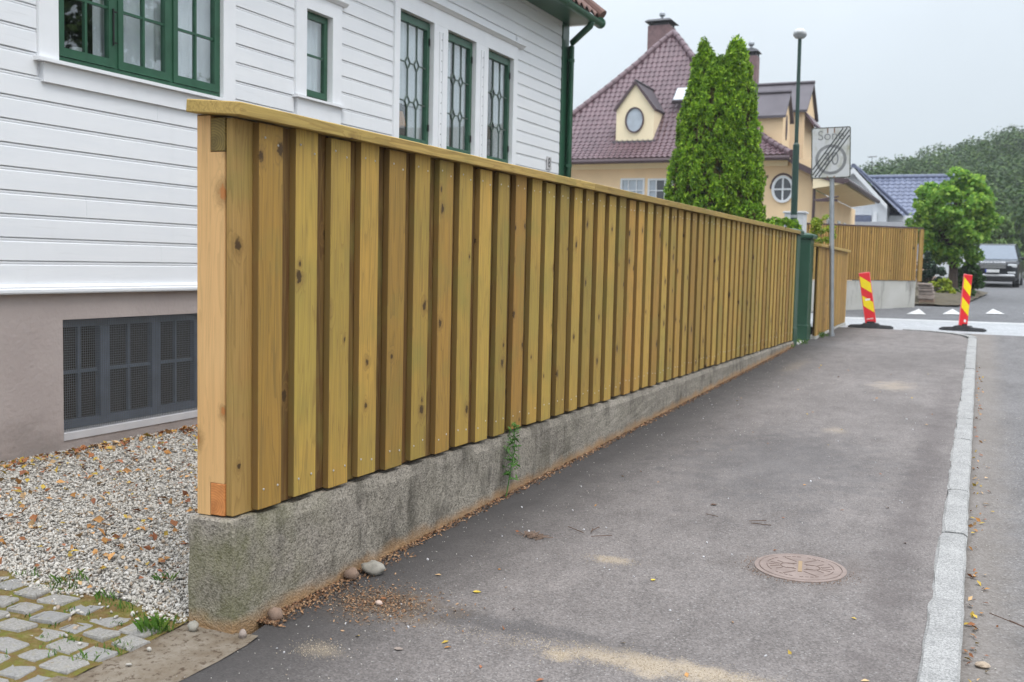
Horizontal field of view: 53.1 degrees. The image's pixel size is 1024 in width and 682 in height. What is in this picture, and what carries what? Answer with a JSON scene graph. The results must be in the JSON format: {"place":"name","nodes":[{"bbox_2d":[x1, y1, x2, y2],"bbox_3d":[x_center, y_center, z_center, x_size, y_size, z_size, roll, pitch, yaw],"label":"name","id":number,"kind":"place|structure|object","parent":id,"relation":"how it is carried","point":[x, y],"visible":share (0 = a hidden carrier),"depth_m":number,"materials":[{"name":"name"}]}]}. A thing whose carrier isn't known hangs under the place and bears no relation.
{"place":"outdoors","nodes":[
{"label":"outdoors","id":0,"kind":"place"},
{"bbox_2d":[69,47,81,51],"bbox_3d":[-3.071,-2.022,7.266,0.129,0.100,0.102,-2,5,-33],"label":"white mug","id":1,"kind":"object","parent":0,"point":[77,48],"visible":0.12,"depth_m":7.21,"materials":[{"name":"ceramic"}]},
{"bbox_2d":[0,570,188,681],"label":"cobbled driveway","id":2,"kind":"structure","parent":0,"point":[26,659],"depth_m":4.04,"materials":[{"name":"stone"}]},
{"bbox_2d":[1,577,181,665],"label":"spilled gravel","id":3,"kind":"structure","parent":2,"relation":"on","point":[57,607],"depth_m":4.22,"materials":[{"name":"grey gravel"}]},
{"bbox_2d":[4,566,179,661],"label":"grass tufts","id":4,"kind":"object","parent":2,"relation":"on","point":[160,625],"visible":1,"depth_m":4.11,"materials":[{"name":"green plant"}]},
{"bbox_2d":[179,327,967,681],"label":"pavement","id":5,"kind":"structure","parent":0,"point":[657,519],"depth_m":5.18,"materials":[{"name":"grey asphalt"}]},
{"bbox_2d":[42,621,257,681],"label":"cement strip","id":6,"kind":"object","parent":5,"relation":"on","point":[179,653],"visible":0.96,"depth_m":3.82,"materials":[{"name":"beige concrete"}]},
{"bbox_2d":[187,620,198,631],"bbox_3d":[-1.271,1.138,4.087,0.044,0.046,0.039,5,5,37],"label":"pebble","id":7,"kind":"object","parent":6,"relation":"on","point":[193,625],"visible":1,"depth_m":4.07,"materials":[{"name":"grey stone"}]},
{"bbox_2d":[238,629,246,638],"bbox_3d":[-1.060,1.157,4.034,0.031,0.044,0.033,-2,6,-38],"label":"pebble","id":8,"kind":"object","parent":6,"relation":"on","point":[242,634],"visible":1,"depth_m":4.02,"materials":[{"name":"grey stone"}]},
{"bbox_2d":[267,607,282,620],"bbox_3d":[-0.981,1.133,4.239,0.060,0.062,0.072,-2,5,-34],"label":"stone","id":9,"kind":"object","parent":5,"relation":"on","point":[274,613],"visible":0.88,"depth_m":4.22,"materials":[{"name":"brown stone"}]},
{"bbox_2d":[343,567,358,579],"bbox_3d":[-0.749,1.082,4.755,0.074,0.061,0.070,3,5,25],"label":"stone","id":10,"kind":"object","parent":5,"relation":"on","point":[352,573],"visible":1,"depth_m":4.73,"materials":[{"name":"brown stone"}]},
{"bbox_2d":[361,560,385,575],"bbox_3d":[-0.655,1.073,4.833,0.140,0.075,0.091,3,5,25],"label":"stone","id":11,"kind":"object","parent":5,"relation":"on","point":[374,567],"visible":0.99,"depth_m":4.80,"materials":[{"name":"grey stone"}]},
{"bbox_2d":[375,600,382,605],"bbox_3d":[-0.576,1.132,4.426,0.030,0.026,0.032,-1,5,-31],"label":"pebble","id":12,"kind":"object","parent":5,"relation":"on","point":[378,602],"visible":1,"depth_m":4.42,"materials":[{"name":"beige stone"}]},
{"bbox_2d":[302,573,481,639],"bbox_3d":[-0.574,1.139,4.402,0.939,0.024,0.752,5,6,40],"label":"soil patch debris","id":13,"kind":"object","parent":5,"relation":"on","point":[372,604],"visible":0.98,"depth_m":4.44,"materials":[{"name":"brown soil"}]},
{"bbox_2d":[502,422,521,497],"bbox_3d":[-0.007,0.732,6.310,0.144,0.483,0.151,0,5,-16],"label":"weed plant","id":14,"kind":"object","parent":5,"relation":"on","point":[508,472],"visible":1,"depth_m":6.31,"materials":[{"name":"green plant"}]},
{"bbox_2d":[257,347,792,626],"bbox_3d":[1.695,0.629,9.852,0.225,0.328,12.615,3,5,25],"label":"wall foot debris","id":15,"kind":"object","parent":5,"relation":"on","point":[268,621],"depth_m":5.46,"materials":[{"name":"brown soil"}]},
{"bbox_2d":[517,531,552,539],"bbox_3d":[0.114,1.035,5.465,0.136,0.021,0.196,-1,5,-28],"label":"needle tuft","id":16,"kind":"object","parent":5,"relation":"on","point":[531,534],"visible":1,"depth_m":5.45,"materials":[{"name":"brown plant"}]},
{"bbox_2d":[280,553,806,681],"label":"sand grains","id":17,"kind":"object","parent":5,"relation":"on","point":[686,666],"visible":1,"depth_m":3.93},
{"bbox_2d":[211,357,942,681],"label":"grit","id":18,"kind":"object","parent":5,"relation":"on","point":[600,543],"visible":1,"depth_m":5.18,"materials":[{"name":"stone"}]},
{"bbox_2d":[568,526,611,536],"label":"twigs","id":19,"kind":"object","parent":5,"relation":"on","point":[591,531],"visible":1,"depth_m":5.55,"materials":[{"name":"brown wood"}]},
{"bbox_2d":[276,386,926,680],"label":"pale chips","id":20,"kind":"object","parent":5,"relation":"on","point":[396,679],"visible":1,"depth_m":5.20,"materials":[{"name":"grey stone"}]},
{"bbox_2d":[357,365,927,680],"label":"leaf crumbs","id":21,"kind":"object","parent":5,"relation":"on","point":[686,673],"visible":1,"depth_m":4.03,"materials":[{"name":"brown plant"}]},
{"bbox_2d":[708,514,767,524],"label":"twigs","id":22,"kind":"object","parent":5,"relation":"on","point":[753,520],"visible":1,"depth_m":5.79,"materials":[{"name":"brown wood"}]},
{"bbox_2d":[790,228,803,344],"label":"gate pillar","id":23,"kind":"structure","parent":5,"relation":"on","point":[795,309],"depth_m":15.81,"materials":[{"name":"green metal"}]},
{"bbox_2d":[754,553,846,582],"bbox_3d":[1.408,1.129,5.007,0.436,0.060,0.436,3,6,17],"label":"manhole cover","id":24,"kind":"object","parent":5,"relation":"on","point":[800,568],"visible":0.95,"depth_m":4.98,"materials":[{"name":"metal"}]},
{"bbox_2d":[735,557,866,587],"bbox_3d":[1.415,1.109,4.999,0.628,0.010,0.596,3,5,25],"label":"manhole grit","id":25,"kind":"object","parent":5,"relation":"on","point":[794,580],"visible":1,"depth_m":4.83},
{"bbox_2d":[797,233,817,340],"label":"gate pillar","id":26,"kind":"structure","parent":5,"relation":"on","point":[805,286],"depth_m":16.69,"materials":[{"name":"green metal"}]},
{"bbox_2d":[791,331,826,347],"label":"wall foot grass","id":27,"kind":"structure","parent":5,"relation":"on","point":[822,334],"depth_m":17.23,"materials":[{"name":"green plant"}]},
{"bbox_2d":[811,126,850,335],"bbox_3d":[5.404,-1.818,17.562,0.670,3.664,0.114,3,5,16],"label":"traffic sign","id":28,"kind":"object","parent":5,"relation":"on","point":[831,153],"visible":0.99,"depth_m":17.44,"materials":[{"name":"metal"}]},
{"bbox_2d":[783,211,808,232],"bbox_3d":[6.625,-1.819,24.082,0.520,2.430,0.460,3,5,25],"label":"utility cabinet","id":29,"kind":"object","parent":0,"point":[802,217],"visible":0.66,"depth_m":23.78,"materials":[{"name":"grey metal"}]},
{"bbox_2d":[569,0,1023,168],"label":"sky","id":30,"kind":"structure","parent":0,"point":[905,76],"materials":[{"name":"white"}]},
{"bbox_2d":[811,308,892,314],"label":"cross road verge","id":31,"kind":"structure","parent":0,"point":[881,311],"depth_m":26.12,"materials":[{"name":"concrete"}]},
{"bbox_2d":[810,280,970,334],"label":"ground","id":32,"kind":"structure","parent":0,"point":[881,280],"depth_m":47.86,"materials":[{"name":"grey"}]},
{"bbox_2d":[0,424,197,623],"bbox_3d":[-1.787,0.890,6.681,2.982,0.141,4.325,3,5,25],"label":"gravel","id":33,"kind":"structure","parent":32,"relation":"on","point":[55,564],"depth_m":5.50,"materials":[{"name":"grey gravel"}]},
{"bbox_2d":[0,424,197,592],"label":"dry leaves","id":34,"kind":"object","parent":33,"relation":"on","point":[33,517],"visible":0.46,"depth_m":6.18,"materials":[{"name":"brown plant"}]},
{"bbox_2d":[0,0,606,464],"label":"white house","id":35,"kind":"structure","parent":32,"relation":"on","point":[98,238],"depth_m":7.91,"materials":[{"name":"paint"}]},
{"bbox_2d":[63,313,196,440],"bbox_3d":[-2.831,0.223,7.949,0.134,0.850,1.705,3,5,25],"label":"basement window","id":36,"kind":"structure","parent":35,"relation":"in","point":[120,373],"depth_m":7.76,"materials":[{"name":"metal"}]},
{"bbox_2d":[32,0,235,110],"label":"window","id":37,"kind":"structure","parent":35,"relation":"in","point":[167,53],"depth_m":7.84,"materials":[{"name":"green paint"}]},
{"bbox_2d":[292,0,349,124],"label":"window","id":38,"kind":"structure","parent":35,"relation":"in","point":[310,29],"depth_m":9.71,"materials":[{"name":"white paint"}]},
{"bbox_2d":[399,111,405,127],"bbox_3d":[-1.250,-2.441,11.262,0.180,0.160,0.180,3,5,25],"label":"table lamp shade","id":39,"kind":"object","parent":35,"relation":"in","point":[402,123],"visible":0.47,"depth_m":11.21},
{"bbox_2d":[399,11,429,144],"bbox_3d":[-1.429,-2.891,11.418,0.798,1.575,0.835,3,5,25],"label":"window","id":40,"kind":"structure","parent":35,"relation":"in","point":[414,32],"depth_m":11.42,"materials":[{"name":"glass"}]},
{"bbox_2d":[446,32,472,153],"bbox_3d":[-0.986,-2.953,12.373,0.798,1.575,0.825,3,5,25],"label":"window","id":41,"kind":"structure","parent":35,"relation":"in","point":[459,49],"depth_m":12.41,"materials":[{"name":"glass"}]},
{"bbox_2d":[487,51,510,162],"bbox_3d":[-0.535,-3.017,13.347,0.798,1.575,0.855,3,5,25],"label":"window","id":42,"kind":"structure","parent":35,"relation":"in","point":[501,65],"depth_m":13.44,"materials":[{"name":"glass"}]},
{"bbox_2d":[188,341,793,633],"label":"concrete plinth wall","id":43,"kind":"structure","parent":32,"relation":"on","point":[248,570],"depth_m":4.99,"materials":[{"name":"grey concrete"}]},
{"bbox_2d":[186,99,800,516],"bbox_3d":[1.552,-0.474,9.867,0.271,1.702,12.961,3,5,25],"label":"timber fence","id":44,"kind":"object","parent":43,"relation":"on","point":[368,301],"visible":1,"depth_m":5.25,"materials":[{"name":"wood"}]},
{"bbox_2d":[662,34,770,223],"bbox_3d":[3.702,-2.886,18.946,2.316,5.565,2.180,3,5,25],"label":"thuja tree","id":45,"kind":"object","parent":32,"relation":"on","point":[716,161],"visible":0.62,"depth_m":18.51,"materials":[{"name":"green plant"}]},
{"bbox_2d":[571,11,879,280],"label":"cream house","id":46,"kind":"structure","parent":32,"relation":"on","point":[624,123],"depth_m":37.88,"materials":[{"name":"beige paint"}]},
{"bbox_2d":[620,178,644,194],"bbox_3d":[4.395,-5.269,37.378,0.920,1.330,0.100,3,5,25],"label":"window","id":47,"kind":"structure","parent":46,"relation":"in","point":[637,185],"depth_m":37.32,"materials":[{"name":"white glass"}]},
{"bbox_2d":[647,178,672,199],"bbox_3d":[5.352,-5.204,36.938,0.950,1.310,0.100,3,5,25],"label":"window","id":48,"kind":"structure","parent":46,"relation":"in","point":[655,185],"depth_m":36.96,"materials":[{"name":"white wood"}]},
{"bbox_2d":[771,175,791,202],"bbox_3d":[9.271,-5.199,35.070,0.750,0.930,0.070,3,5,25],"label":"round window","id":49,"kind":"structure","parent":46,"relation":"in","point":[781,188],"depth_m":35.08,"materials":[{"name":"white wood"}]},
{"bbox_2d":[766,216,801,229],"bbox_3d":[4.999,-1.294,19.207,0.879,2.091,0.905,3,5,25],"label":"garden shrub","id":50,"kind":"object","parent":32,"relation":"on","point":[788,222],"visible":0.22,"depth_m":18.94,"materials":[{"name":"green plant"}]},
{"bbox_2d":[810,322,845,338],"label":"kerb wall","id":51,"kind":"structure","parent":32,"relation":"on","point":[827,331],"depth_m":18.28,"materials":[{"name":"concrete"}]},
{"bbox_2d":[812,243,850,335],"bbox_3d":[5.842,-0.965,18.749,0.184,1.538,3.980,3,5,25],"label":"short timber fence","id":52,"kind":"object","parent":51,"relation":"on","point":[821,306],"visible":0.8,"depth_m":17.92,"materials":[{"name":"brown wood"}]},
{"bbox_2d":[809,214,836,243],"bbox_3d":[6.271,-1.450,20.715,0.552,2.230,0.670,3,5,25],"label":"climbing shrub","id":53,"kind":"object","parent":52,"relation":"on","point":[816,222],"visible":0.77,"depth_m":20.57,"materials":[{"name":"green plant"}]},
{"bbox_2d":[811,280,915,310],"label":"corner wall","id":54,"kind":"structure","parent":32,"relation":"on","point":[892,294],"depth_m":27.04,"materials":[{"name":"concrete"}]},
{"bbox_2d":[806,223,923,281],"bbox_3d":[8.864,-2.292,26.529,5.080,1.447,0.336,-1,5,-27],"label":"tall slat fence","id":55,"kind":"object","parent":54,"relation":"on","point":[883,253],"visible":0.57,"depth_m":26.85,"materials":[{"name":"brown paint"}]},
{"bbox_2d":[824,156,964,280],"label":"white gabled house","id":56,"kind":"structure","parent":32,"relation":"on","point":[895,195],"depth_m":55.24,"materials":[{"name":"blue tile"}]},
{"bbox_2d":[855,206,862,214],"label":"window","id":57,"kind":"structure","parent":56,"relation":"in","point":[858,207],"depth_m":54.92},
{"bbox_2d":[863,205,870,214],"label":"window","id":58,"kind":"structure","parent":56,"relation":"in","point":[867,207],"depth_m":54.73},
{"bbox_2d":[902,329,976,681],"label":"kerb","id":59,"kind":"structure","parent":32,"relation":"on","point":[942,641],"depth_m":5.11,"materials":[{"name":"stone"}]},
{"bbox_2d":[915,287,987,304],"bbox_3d":[13.293,-1.496,32.441,2.542,0.464,9.730,4,5,29],"label":"planting bed","id":60,"kind":"object","parent":32,"relation":"on","point":[946,298],"visible":0.2,"depth_m":29.30,"materials":[{"name":"grey concrete"}]},
{"bbox_2d":[916,250,946,285],"bbox_3d":[12.698,-1.968,31.071,0.936,1.583,1.110,3,5,25],"label":"dark conifer shrub","id":61,"kind":"object","parent":60,"relation":"on","point":[931,267],"visible":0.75,"depth_m":30.92,"materials":[{"name":"green plant"}]},
{"bbox_2d":[928,277,955,293],"bbox_3d":[12.820,-1.477,30.635,0.859,0.879,0.886,0,4,-12],"label":"fern shrub","id":62,"kind":"object","parent":60,"relation":"on","point":[944,284],"visible":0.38,"depth_m":30.45,"materials":[{"name":"green plant"}]},
{"bbox_2d":[904,166,1004,287],"bbox_3d":[14.292,-3.473,33.205,2.990,4.285,2.954,3,5,25],"label":"broadleaf tree","id":63,"kind":"object","parent":60,"relation":"on","point":[954,229],"visible":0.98,"depth_m":32.57,"materials":[{"name":"green plant"}]},
{"bbox_2d":[953,286,976,295],"bbox_3d":[13.962,-1.484,31.650,0.780,0.431,0.742,3,5,25],"label":"shrub","id":64,"kind":"object","parent":60,"relation":"on","point":[973,292],"visible":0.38,"depth_m":31.45,"materials":[{"name":"green plant"}]},
{"bbox_2d":[958,261,986,289],"bbox_3d":[15.234,-2.057,34.067,1.102,1.288,1.057,-1,5,-31],"label":"leafy shrub","id":65,"kind":"object","parent":60,"relation":"on","point":[978,276],"visible":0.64,"depth_m":33.77,"materials":[{"name":"green plant"}]},
{"bbox_2d":[966,195,1007,261],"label":"hill tree","id":66,"kind":"object","parent":32,"relation":"on","point":[998,203],"visible":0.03,"depth_m":72.81,"materials":[{"name":"green plant"}]},
{"bbox_2d":[973,205,1023,251],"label":"hill tree","id":67,"kind":"object","parent":32,"relation":"on","point":[1010,210],"visible":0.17,"depth_m":68.60,"materials":[{"name":"green plant"}]},
{"bbox_2d":[976,214,1022,248],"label":"pine shrub","id":68,"kind":"object","parent":32,"relation":"on","point":[1006,227],"visible":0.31,"depth_m":50.32,"materials":[{"name":"green plant"}]},
{"bbox_2d":[1013,201,1023,252],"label":"hill tree","id":69,"kind":"object","parent":32,"relation":"on","point":[1020,222],"visible":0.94,"depth_m":65.75,"materials":[{"name":"green plant"}]},
{"bbox_2d":[810,313,1023,335],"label":"cross road","id":70,"kind":"structure","parent":0,"point":[996,328],"depth_m":21.20,"materials":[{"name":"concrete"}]},
{"bbox_2d":[790,28,806,219],"bbox_3d":[6.034,-3.474,21.819,0.284,6.248,0.420,3,5,25],"label":"street lamp","id":71,"kind":"object","parent":70,"relation":"on","point":[799,34],"visible":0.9,"depth_m":21.72,"materials":[{"name":"metal"}]},
{"bbox_2d":[848,272,892,328],"bbox_3d":[6.899,-0.790,19.629,0.820,1.066,0.340,3,5,22],"label":"marker board","id":72,"kind":"object","parent":70,"relation":"on","point":[867,299],"visible":1,"depth_m":19.65,"materials":[{"name":"plastic"}]},
{"bbox_2d":[845,317,1020,323],"bbox_3d":[11.713,-0.352,22.317,9.529,0.002,0.347,3,5,17],"label":"road edge line","id":73,"kind":"object","parent":70,"relation":"on","point":[945,321],"depth_m":22.91,"materials":[{"name":"paint"}]},
{"bbox_2d":[845,314,1023,322],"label":"ramp strip","id":74,"kind":"object","parent":70,"relation":"on","point":[944,318],"depth_m":23.87,"materials":[{"name":"concrete"}]},
{"bbox_2d":[939,274,986,331],"bbox_3d":[8.588,-0.740,19.446,0.820,1.068,0.362,4,5,32],"label":"marker board","id":75,"kind":"object","parent":70,"relation":"on","point":[964,304],"visible":1,"depth_m":19.45,"materials":[{"name":"plastic"}]},
{"bbox_2d":[886,277,1023,318],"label":"side road","id":76,"kind":"structure","parent":0,"point":[1006,299],"depth_m":28.31,"materials":[{"name":"grey asphalt"}]},
{"bbox_2d":[907,309,924,313],"bbox_3d":[10.311,-0.751,25.977,0.440,0.076,1.900,3,5,25],"label":"painted triangle","id":77,"kind":"object","parent":76,"relation":"on","point":[918,311],"visible":1,"depth_m":25.64,"materials":[{"name":"paint"}]},
{"bbox_2d":[917,283,935,305],"bbox_3d":[11.585,-1.296,28.621,0.461,0.642,0.876,3,5,25],"label":"flagstone stack","id":78,"kind":"object","parent":76,"relation":"on","point":[926,292],"visible":0.96,"depth_m":28.27,"materials":[{"name":"grey stone"}]},
{"bbox_2d":[943,309,958,313],"bbox_3d":[11.205,-0.749,26.005,0.440,0.076,1.900,3,5,25],"label":"painted triangle","id":79,"kind":"object","parent":76,"relation":"on","point":[952,311],"visible":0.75,"depth_m":25.70,"materials":[{"name":"paint"}]},
{"bbox_2d":[985,309,1003,313],"bbox_3d":[12.350,-0.759,26.191,0.440,0.068,1.900,3,5,25],"label":"painted triangle","id":80,"kind":"object","parent":76,"relation":"on","point":[993,311],"visible":1,"depth_m":25.80,"materials":[{"name":"paint"}]},
{"bbox_2d":[973,244,1023,286],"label":"parked car","id":81,"kind":"object","parent":76,"relation":"on","point":[1002,263],"visible":0.89,"depth_m":43.04,"materials":[{"name":"grey paint"}]},
{"bbox_2d":[946,334,1023,681],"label":"road","id":82,"kind":"structure","parent":0,"point":[1000,360],"depth_m":6.15,"materials":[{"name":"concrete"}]},
{"bbox_2d":[963,363,997,681],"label":"gutter leaves","id":83,"kind":"object","parent":82,"relation":"on","point":[972,614],"visible":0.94,"depth_m":5.07,"materials":[{"name":"brown plant"}]},
{"bbox_2d":[975,661,990,668],"bbox_3d":[1.830,1.260,3.981,0.055,0.027,0.043,5,6,43],"label":"pale pebble","id":84,"kind":"object","parent":82,"relation":"on","point":[982,664],"visible":1,"depth_m":3.97,"materials":[{"name":"stone"}]},
{"bbox_2d":[990,613,1023,626],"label":"twigs","id":85,"kind":"object","parent":82,"relation":"on","point":[1008,620],"visible":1,"depth_m":4.30,"materials":[{"name":"brown wood"}]},
{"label":"hill","id":86,"kind":"structure","parent":0,"visible":0},
{"bbox_2d":[816,125,1023,213],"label":"forest","id":87,"kind":"object","parent":86,"relation":"on","point":[998,164],"visible":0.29,"depth_m":109.13,"materials":[{"name":"green plant"}]}
]}

